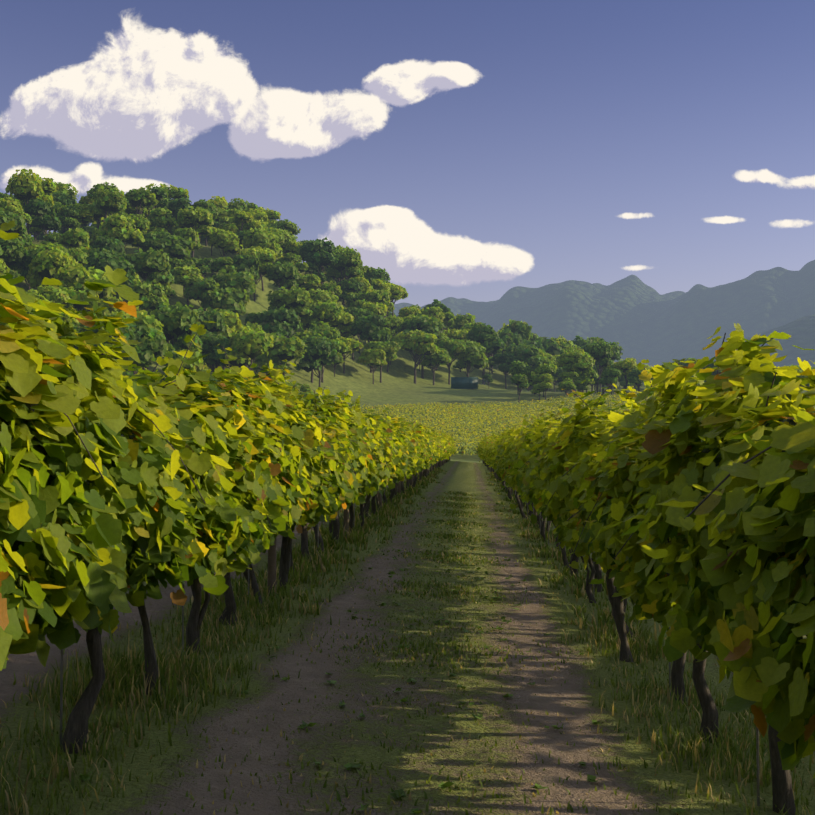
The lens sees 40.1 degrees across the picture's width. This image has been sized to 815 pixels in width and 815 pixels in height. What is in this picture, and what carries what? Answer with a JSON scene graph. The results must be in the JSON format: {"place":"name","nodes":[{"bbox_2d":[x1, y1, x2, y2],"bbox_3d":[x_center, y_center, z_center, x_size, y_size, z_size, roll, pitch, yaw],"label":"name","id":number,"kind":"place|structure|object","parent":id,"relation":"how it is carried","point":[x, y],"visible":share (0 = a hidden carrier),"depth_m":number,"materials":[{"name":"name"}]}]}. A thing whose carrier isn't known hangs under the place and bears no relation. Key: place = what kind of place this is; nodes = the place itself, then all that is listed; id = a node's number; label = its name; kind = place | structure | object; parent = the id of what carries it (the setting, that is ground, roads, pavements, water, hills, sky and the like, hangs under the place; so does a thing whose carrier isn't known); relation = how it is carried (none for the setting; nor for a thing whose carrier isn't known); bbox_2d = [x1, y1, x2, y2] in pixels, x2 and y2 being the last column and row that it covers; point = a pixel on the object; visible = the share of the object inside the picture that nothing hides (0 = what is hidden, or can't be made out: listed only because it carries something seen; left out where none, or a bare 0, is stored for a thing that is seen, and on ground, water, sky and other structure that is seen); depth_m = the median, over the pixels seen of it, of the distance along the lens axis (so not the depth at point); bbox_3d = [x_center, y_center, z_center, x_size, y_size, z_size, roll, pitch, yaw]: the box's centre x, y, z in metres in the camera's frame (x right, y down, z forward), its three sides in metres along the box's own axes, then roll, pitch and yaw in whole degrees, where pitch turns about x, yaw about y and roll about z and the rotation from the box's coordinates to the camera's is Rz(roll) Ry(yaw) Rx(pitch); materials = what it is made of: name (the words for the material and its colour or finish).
{"place":"outdoors","nodes":[
{"label":"outdoors","id":0,"kind":"place"},
{"bbox_2d":[0,162,169,193],"bbox_3d":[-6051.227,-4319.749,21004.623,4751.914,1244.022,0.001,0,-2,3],"label":"cloud","id":1,"kind":"structure","parent":0,"point":[83,178],"depth_m":21004.99,"materials":[{"name":"white"}]},
{"bbox_2d":[0,16,258,161],"bbox_3d":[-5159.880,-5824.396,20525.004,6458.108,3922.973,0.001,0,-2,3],"label":"cloud","id":2,"kind":"structure","parent":0,"point":[135,91],"depth_m":20511.76,"materials":[{"name":"white"}]},
{"bbox_2d":[182,88,388,159],"bbox_3d":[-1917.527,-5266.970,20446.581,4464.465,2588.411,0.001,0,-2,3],"label":"cloud","id":3,"kind":"structure","parent":0,"point":[281,123],"depth_m":20444.13,"materials":[{"name":"white"}]},
{"bbox_2d":[0,239,814,814],"bbox_3d":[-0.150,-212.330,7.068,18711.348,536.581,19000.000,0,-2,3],"label":"ground","id":4,"kind":"structure","parent":0,"point":[636,317],"depth_m":6.81,"materials":[{"name":"brown soil"}]},
{"bbox_2d":[0,209,27,245],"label":"tree","id":5,"kind":"object","parent":4,"relation":"on","point":[20,226],"visible":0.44,"depth_m":196.72,"materials":[{"name":"green plant"}]},
{"bbox_2d":[0,238,28,269],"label":"tree","id":6,"kind":"object","parent":4,"relation":"on","point":[12,255],"visible":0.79,"depth_m":189.93,"materials":[{"name":"green plant"}]},
{"bbox_2d":[0,197,33,223],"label":"tree","id":7,"kind":"object","parent":4,"relation":"on","point":[14,207],"visible":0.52,"depth_m":217.18,"materials":[{"name":"green plant"}]},
{"bbox_2d":[16,250,38,279],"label":"tree","id":8,"kind":"object","parent":4,"relation":"on","point":[28,256],"visible":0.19,"depth_m":191.90,"materials":[{"name":"green plant"}]},
{"bbox_2d":[4,168,57,233],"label":"tree","id":9,"kind":"object","parent":4,"relation":"on","point":[25,187],"visible":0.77,"depth_m":228.72,"materials":[{"name":"green plant"}]},
{"bbox_2d":[24,198,61,240],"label":"tree","id":10,"kind":"object","parent":4,"relation":"on","point":[46,220],"visible":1,"depth_m":229.51,"materials":[{"name":"green plant"}]},
{"bbox_2d":[26,247,76,289],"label":"tree","id":11,"kind":"object","parent":4,"relation":"on","point":[47,264],"visible":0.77,"depth_m":182.59,"materials":[{"name":"green plant"}]},
{"bbox_2d":[36,285,73,307],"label":"tree","id":12,"kind":"object","parent":4,"relation":"on","point":[56,294],"visible":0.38,"depth_m":171.91,"materials":[{"name":"green plant"}]},
{"bbox_2d":[59,205,81,230],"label":"tree","id":13,"kind":"object","parent":4,"relation":"on","point":[70,214],"visible":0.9,"depth_m":239.00,"materials":[{"name":"green plant"}]},
{"bbox_2d":[58,227,90,265],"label":"tree","id":14,"kind":"object","parent":4,"relation":"on","point":[74,239],"visible":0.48,"depth_m":213.73,"materials":[{"name":"green plant"}]},
{"bbox_2d":[57,203,96,228],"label":"tree","id":15,"kind":"object","parent":4,"relation":"on","point":[85,215],"visible":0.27,"depth_m":243.02,"materials":[{"name":"green plant"}]},
{"bbox_2d":[52,263,115,312],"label":"tree","id":16,"kind":"object","parent":4,"relation":"on","point":[72,278],"visible":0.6,"depth_m":176.85,"materials":[{"name":"green plant"}]},
{"bbox_2d":[87,186,126,222],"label":"tree","id":17,"kind":"object","parent":4,"relation":"on","point":[108,202],"visible":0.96,"depth_m":242.76,"materials":[{"name":"green plant"}]},
{"bbox_2d":[92,235,125,253],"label":"tree","id":18,"kind":"object","parent":4,"relation":"on","point":[109,244],"visible":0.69,"depth_m":222.76,"materials":[{"name":"green plant"}]},
{"bbox_2d":[85,251,140,298],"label":"tree","id":19,"kind":"object","parent":4,"relation":"on","point":[108,258],"visible":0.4,"depth_m":201.95,"materials":[{"name":"green plant"}]},
{"bbox_2d":[74,314,156,370],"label":"tree","id":20,"kind":"object","parent":4,"relation":"on","point":[131,332],"visible":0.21,"depth_m":143.98,"materials":[{"name":"green plant"}]},
{"bbox_2d":[96,213,144,247],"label":"tree","id":21,"kind":"object","parent":4,"relation":"on","point":[117,226],"visible":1,"depth_m":228.63,"materials":[{"name":"green plant"}]},
{"bbox_2d":[129,214,149,251],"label":"tree","id":22,"kind":"object","parent":4,"relation":"on","point":[141,223],"visible":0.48,"depth_m":243.21,"materials":[{"name":"green plant"}]},
{"bbox_2d":[112,312,167,372],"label":"tree","id":23,"kind":"object","parent":4,"relation":"on","point":[148,320],"visible":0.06,"depth_m":157.20,"materials":[{"name":"green plant"}]},
{"bbox_2d":[123,187,158,214],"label":"tree","id":24,"kind":"object","parent":4,"relation":"on","point":[140,199],"visible":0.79,"depth_m":260.24,"materials":[{"name":"green plant"}]},
{"bbox_2d":[118,323,167,373],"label":"tree","id":25,"kind":"object","parent":4,"relation":"on","point":[153,347],"visible":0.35,"depth_m":146.64,"materials":[{"name":"green plant"}]},
{"bbox_2d":[125,247,174,310],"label":"tree","id":26,"kind":"object","parent":4,"relation":"on","point":[151,264],"visible":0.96,"depth_m":215.53,"materials":[{"name":"green plant"}]},
{"bbox_2d":[131,279,169,310],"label":"tree","id":27,"kind":"object","parent":4,"relation":"on","point":[154,296],"visible":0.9,"depth_m":203.58,"materials":[{"name":"green plant"}]},
{"bbox_2d":[131,231,172,253],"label":"tree","id":28,"kind":"object","parent":4,"relation":"on","point":[153,239],"visible":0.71,"depth_m":236.96,"materials":[{"name":"green plant"}]},
{"bbox_2d":[146,186,170,215],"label":"tree","id":29,"kind":"object","parent":4,"relation":"on","point":[161,194],"visible":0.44,"depth_m":267.73,"materials":[{"name":"green plant"}]},
{"bbox_2d":[147,206,178,228],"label":"tree","id":30,"kind":"object","parent":4,"relation":"on","point":[159,215],"visible":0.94,"depth_m":253.85,"materials":[{"name":"green plant"}]},
{"bbox_2d":[144,183,188,200],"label":"tree","id":31,"kind":"object","parent":4,"relation":"on","point":[174,192],"visible":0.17,"depth_m":279.97,"materials":[{"name":"green plant"}]},
{"bbox_2d":[147,235,193,260],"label":"tree","id":32,"kind":"object","parent":4,"relation":"on","point":[179,249],"visible":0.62,"depth_m":239.01,"materials":[{"name":"green plant"}]},
{"bbox_2d":[146,302,202,349],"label":"tree","id":33,"kind":"object","parent":4,"relation":"on","point":[178,321],"visible":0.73,"depth_m":171.70,"materials":[{"name":"green plant"}]},
{"bbox_2d":[165,197,193,222],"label":"tree","id":34,"kind":"object","parent":4,"relation":"on","point":[176,205],"visible":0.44,"depth_m":271.68,"materials":[{"name":"green plant"}]},
{"bbox_2d":[162,346,208,371],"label":"tree","id":35,"kind":"object","parent":4,"relation":"on","point":[199,365],"visible":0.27,"depth_m":172.36,"materials":[{"name":"green plant"}]},
{"bbox_2d":[171,265,203,305],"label":"tree","id":36,"kind":"object","parent":4,"relation":"on","point":[184,274],"visible":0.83,"depth_m":230.32,"materials":[{"name":"green plant"}]},
{"bbox_2d":[173,227,202,250],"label":"tree","id":37,"kind":"object","parent":4,"relation":"on","point":[187,233],"visible":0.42,"depth_m":249.51,"materials":[{"name":"green plant"}]},
{"bbox_2d":[177,206,213,256],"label":"tree","id":38,"kind":"object","parent":4,"relation":"on","point":[198,219],"visible":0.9,"depth_m":256.34,"materials":[{"name":"green plant"}]},
{"bbox_2d":[189,257,216,277],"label":"tree","id":39,"kind":"object","parent":4,"relation":"on","point":[202,265],"visible":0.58,"depth_m":244.10,"materials":[{"name":"green plant"}]},
{"bbox_2d":[183,277,229,312],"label":"tree","id":40,"kind":"object","parent":4,"relation":"on","point":[204,290],"visible":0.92,"depth_m":226.35,"materials":[{"name":"green plant"}]},
{"bbox_2d":[197,307,226,364],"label":"tree","id":41,"kind":"object","parent":4,"relation":"on","point":[214,315],"visible":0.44,"depth_m":197.83,"materials":[{"name":"green plant"}]},
{"bbox_2d":[200,332,231,372],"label":"tree","id":42,"kind":"object","parent":4,"relation":"on","point":[210,347],"visible":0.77,"depth_m":186.52,"materials":[{"name":"green plant"}]},
{"bbox_2d":[208,256,240,272],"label":"tree","id":43,"kind":"object","parent":4,"relation":"on","point":[224,262],"visible":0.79,"depth_m":247.16,"materials":[{"name":"green plant"}]},
{"bbox_2d":[201,287,249,315],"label":"tree","id":44,"kind":"object","parent":4,"relation":"on","point":[234,302],"visible":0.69,"depth_m":227.29,"materials":[{"name":"green plant"}]},
{"bbox_2d":[208,229,243,256],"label":"tree","id":45,"kind":"object","parent":4,"relation":"on","point":[227,241],"visible":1,"depth_m":260.92,"materials":[{"name":"green plant"}]},
{"bbox_2d":[198,269,255,300],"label":"tree","id":46,"kind":"object","parent":4,"relation":"on","point":[236,280],"visible":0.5,"depth_m":231.88,"materials":[{"name":"green plant"}]},
{"bbox_2d":[0,221,456,753],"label":"vine leaves","id":47,"kind":"object","parent":4,"relation":"on","point":[193,478],"visible":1,"depth_m":4.92,"materials":[{"name":"green plant"}]},
{"bbox_2d":[217,311,240,339],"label":"tree","id":48,"kind":"object","parent":4,"relation":"on","point":[232,321],"visible":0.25,"depth_m":210.36,"materials":[{"name":"green plant"}]},
{"bbox_2d":[218,211,262,253],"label":"tree","id":49,"kind":"object","parent":4,"relation":"on","point":[240,220],"visible":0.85,"depth_m":276.77,"materials":[{"name":"green plant"}]},
{"bbox_2d":[227,198,259,211],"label":"tree","id":50,"kind":"object","parent":4,"relation":"on","point":[241,204],"visible":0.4,"depth_m":296.13,"materials":[{"name":"green plant"}]},
{"bbox_2d":[229,254,260,279],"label":"tree","id":51,"kind":"object","parent":4,"relation":"on","point":[247,263],"visible":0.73,"depth_m":248.89,"materials":[{"name":"green plant"}]},
{"bbox_2d":[222,327,273,370],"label":"tree","id":52,"kind":"object","parent":4,"relation":"on","point":[247,347],"visible":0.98,"depth_m":185.95,"materials":[{"name":"green plant"}]},
{"bbox_2d":[238,248,275,300],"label":"tree","id":53,"kind":"object","parent":4,"relation":"on","point":[264,257],"visible":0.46,"depth_m":256.33,"materials":[{"name":"green plant"}]},
{"bbox_2d":[241,227,282,278],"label":"tree","id":54,"kind":"object","parent":4,"relation":"on","point":[260,237],"visible":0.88,"depth_m":267.45,"materials":[{"name":"green plant"}]},
{"bbox_2d":[248,348,289,378],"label":"tree","id":55,"kind":"object","parent":4,"relation":"on","point":[277,361],"visible":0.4,"depth_m":208.26,"materials":[{"name":"green plant"}]},
{"bbox_2d":[253,332,306,383],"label":"tree","id":56,"kind":"object","parent":4,"relation":"on","point":[288,349],"visible":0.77,"depth_m":207.49,"materials":[{"name":"green plant"}]},
{"bbox_2d":[258,304,302,375],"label":"tree","id":57,"kind":"object","parent":4,"relation":"on","point":[286,322],"visible":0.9,"depth_m":226.85,"materials":[{"name":"green plant"}]},
{"bbox_2d":[266,261,299,289],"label":"tree","id":58,"kind":"object","parent":4,"relation":"on","point":[282,275],"visible":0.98,"depth_m":256.89,"materials":[{"name":"green plant"}]},
{"bbox_2d":[278,228,299,255],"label":"tree","id":59,"kind":"object","parent":4,"relation":"on","point":[289,244],"visible":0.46,"depth_m":283.42,"materials":[{"name":"green plant"}]},
{"bbox_2d":[266,286,312,337],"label":"tree","id":60,"kind":"object","parent":4,"relation":"on","point":[296,299],"visible":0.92,"depth_m":242.27,"materials":[{"name":"green plant"}]},
{"bbox_2d":[275,252,308,272],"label":"tree","id":61,"kind":"object","parent":4,"relation":"on","point":[290,257],"visible":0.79,"depth_m":275.55,"materials":[{"name":"green plant"}]},
{"bbox_2d":[289,274,321,290],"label":"tree","id":62,"kind":"object","parent":4,"relation":"on","point":[307,282],"visible":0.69,"depth_m":271.53,"materials":[{"name":"green plant"}]},
{"bbox_2d":[293,336,338,386],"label":"tree","id":63,"kind":"object","parent":4,"relation":"on","point":[319,354],"visible":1,"depth_m":224.35,"materials":[{"name":"green plant"}]},
{"bbox_2d":[303,237,338,283],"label":"tree","id":64,"kind":"object","parent":4,"relation":"on","point":[320,252],"visible":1,"depth_m":283.88,"materials":[{"name":"green plant"}]},
{"bbox_2d":[299,300,343,329],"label":"tree","id":65,"kind":"object","parent":4,"relation":"on","point":[324,312],"visible":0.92,"depth_m":247.32,"materials":[{"name":"green plant"}]},
{"bbox_2d":[305,289,338,303],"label":"tree","id":66,"kind":"object","parent":4,"relation":"on","point":[320,294],"visible":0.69,"depth_m":263.02,"materials":[{"name":"green plant"}]},
{"bbox_2d":[304,325,347,382],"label":"tree","id":67,"kind":"object","parent":4,"relation":"on","point":[328,332],"visible":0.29,"depth_m":234.26,"materials":[{"name":"green plant"}]},
{"bbox_2d":[328,311,354,335],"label":"tree","id":68,"kind":"object","parent":4,"relation":"on","point":[345,320],"visible":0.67,"depth_m":256.78,"materials":[{"name":"green plant"}]},
{"bbox_2d":[329,247,362,306],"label":"tree","id":69,"kind":"object","parent":4,"relation":"on","point":[348,263],"visible":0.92,"depth_m":290.17,"materials":[{"name":"green plant"}]},
{"bbox_2d":[335,278,363,299],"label":"tree","id":70,"kind":"object","parent":4,"relation":"on","point":[350,285],"visible":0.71,"depth_m":288.59,"materials":[{"name":"green plant"}]},
{"bbox_2d":[336,336,362,373],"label":"tree","id":71,"kind":"object","parent":4,"relation":"on","point":[353,345],"visible":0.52,"depth_m":248.06,"materials":[{"name":"green plant"}]},
{"bbox_2d":[344,291,381,308],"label":"tree","id":72,"kind":"object","parent":4,"relation":"on","point":[356,300],"visible":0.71,"depth_m":286.21,"materials":[{"name":"green plant"}]},
{"bbox_2d":[351,315,392,372],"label":"tree","id":73,"kind":"object","parent":4,"relation":"on","point":[365,327],"visible":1,"depth_m":256.06,"materials":[{"name":"green plant"}]},
{"bbox_2d":[357,348,387,383],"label":"tree","id":74,"kind":"object","parent":4,"relation":"on","point":[374,357],"visible":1,"depth_m":249.03,"materials":[{"name":"green plant"}]},
{"bbox_2d":[361,302,387,340],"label":"tree","id":75,"kind":"object","parent":4,"relation":"on","point":[376,308],"visible":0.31,"depth_m":276.41,"materials":[{"name":"green plant"}]},
{"bbox_2d":[362,267,390,289],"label":"tree","id":76,"kind":"object","parent":4,"relation":"on","point":[379,273],"visible":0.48,"depth_m":314.62,"materials":[{"name":"green plant"}]},
{"bbox_2d":[364,341,400,382],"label":"tree","id":77,"kind":"object","parent":4,"relation":"on","point":[391,348],"visible":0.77,"depth_m":252.30,"materials":[{"name":"green plant"}]},
{"bbox_2d":[0,466,814,814],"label":"grass and weeds","id":78,"kind":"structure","parent":4,"relation":"on","point":[124,674],"depth_m":6.48,"materials":[{"name":"green plant"}]},
{"bbox_2d":[395,329,439,383],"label":"tree","id":79,"kind":"object","parent":4,"relation":"on","point":[414,340],"visible":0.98,"depth_m":266.51,"materials":[{"name":"green plant"}]},
{"bbox_2d":[397,313,444,378],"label":"tree","id":80,"kind":"object","parent":4,"relation":"on","point":[425,324],"visible":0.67,"depth_m":277.32,"materials":[{"name":"green plant"}]},
{"bbox_2d":[417,348,450,384],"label":"tree","id":81,"kind":"object","parent":4,"relation":"on","point":[442,357],"visible":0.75,"depth_m":271.48,"materials":[{"name":"green plant"}]},
{"bbox_2d":[434,337,466,384],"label":"tree","id":82,"kind":"object","parent":4,"relation":"on","point":[452,346],"visible":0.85,"depth_m":278.78,"materials":[{"name":"green plant"}]},
{"bbox_2d":[451,377,483,388],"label":"shed container","id":83,"kind":"object","parent":4,"relation":"on","point":[464,382],"visible":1,"depth_m":261.65,"materials":[{"name":"blue metal"}]},
{"bbox_2d":[455,339,488,376],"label":"tree","id":84,"kind":"object","parent":4,"relation":"on","point":[473,355],"visible":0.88,"depth_m":281.00,"materials":[{"name":"green plant"}]},
{"bbox_2d":[466,323,506,384],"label":"tree","id":85,"kind":"object","parent":4,"relation":"on","point":[487,337],"visible":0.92,"depth_m":293.51,"materials":[{"name":"green plant"}]},
{"bbox_2d":[491,353,518,388],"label":"tree","id":86,"kind":"object","parent":4,"relation":"on","point":[505,361],"visible":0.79,"depth_m":299.38,"materials":[{"name":"green plant"}]},
{"bbox_2d":[498,328,525,373],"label":"tree","id":87,"kind":"object","parent":4,"relation":"on","point":[507,336],"visible":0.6,"depth_m":328.17,"materials":[{"name":"green plant"}]},
{"bbox_2d":[503,319,532,339],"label":"tree","id":88,"kind":"object","parent":4,"relation":"on","point":[522,329],"visible":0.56,"depth_m":343.29,"materials":[{"name":"green plant"}]},
{"bbox_2d":[509,360,532,394],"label":"tree","id":89,"kind":"object","parent":4,"relation":"on","point":[518,367],"visible":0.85,"depth_m":250.72,"materials":[{"name":"green plant"}]},
{"bbox_2d":[509,344,551,390],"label":"tree","id":90,"kind":"object","parent":4,"relation":"on","point":[529,355],"visible":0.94,"depth_m":299.21,"materials":[{"name":"green plant"}]},
{"bbox_2d":[532,363,556,396],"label":"tree","id":91,"kind":"object","parent":4,"relation":"on","point":[545,368],"visible":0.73,"depth_m":248.93,"materials":[{"name":"green plant"}]},
{"bbox_2d":[531,336,563,355],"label":"tree","id":92,"kind":"object","parent":4,"relation":"on","point":[550,346],"visible":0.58,"depth_m":336.44,"materials":[{"name":"green plant"}]},
{"bbox_2d":[558,349,595,393],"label":"tree","id":93,"kind":"object","parent":4,"relation":"on","point":[572,360],"visible":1,"depth_m":252.16,"materials":[{"name":"green plant"}]},
{"bbox_2d":[574,369,598,392],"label":"tree","id":94,"kind":"object","parent":4,"relation":"on","point":[588,375],"visible":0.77,"depth_m":252.35,"materials":[{"name":"green plant"}]},
{"bbox_2d":[360,391,814,455],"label":"distant vineyard","id":95,"kind":"object","parent":4,"relation":"on","point":[466,426],"visible":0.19,"depth_m":188.34,"materials":[{"name":"green plant"}]},
{"bbox_2d":[585,341,613,392],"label":"tree","id":96,"kind":"object","parent":4,"relation":"on","point":[600,352],"visible":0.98,"depth_m":265.12,"materials":[{"name":"green plant"}]},
{"bbox_2d":[598,368,621,392],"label":"tree","id":97,"kind":"object","parent":4,"relation":"on","point":[607,378],"visible":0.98,"depth_m":254.58,"materials":[{"name":"green plant"}]},
{"bbox_2d":[613,358,636,390],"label":"tree","id":98,"kind":"object","parent":4,"relation":"on","point":[626,366],"visible":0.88,"depth_m":272.03,"materials":[{"name":"green plant"}]},
{"bbox_2d":[476,323,814,814],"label":"grapevine row","id":99,"kind":"object","parent":4,"relation":"on","point":[691,524],"visible":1,"depth_m":4.61,"materials":[{"name":"green plant"}]},
{"bbox_2d":[0,0,814,306],"label":"sky","id":100,"kind":"structure","parent":0,"point":[579,116],"materials":[{"name":"blue"}]},
{"bbox_2d":[363,60,479,105],"bbox_3d":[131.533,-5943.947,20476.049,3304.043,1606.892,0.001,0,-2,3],"label":"cloud","id":101,"kind":"structure","parent":0,"point":[406,82],"depth_m":20476.47,"materials":[{"name":"white"}]},
{"bbox_2d":[319,205,533,285],"bbox_3d":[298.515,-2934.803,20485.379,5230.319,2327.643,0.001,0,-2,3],"label":"cloud","id":102,"kind":"structure","parent":0,"point":[401,245],"depth_m":20488.62,"materials":[{"name":"white"}]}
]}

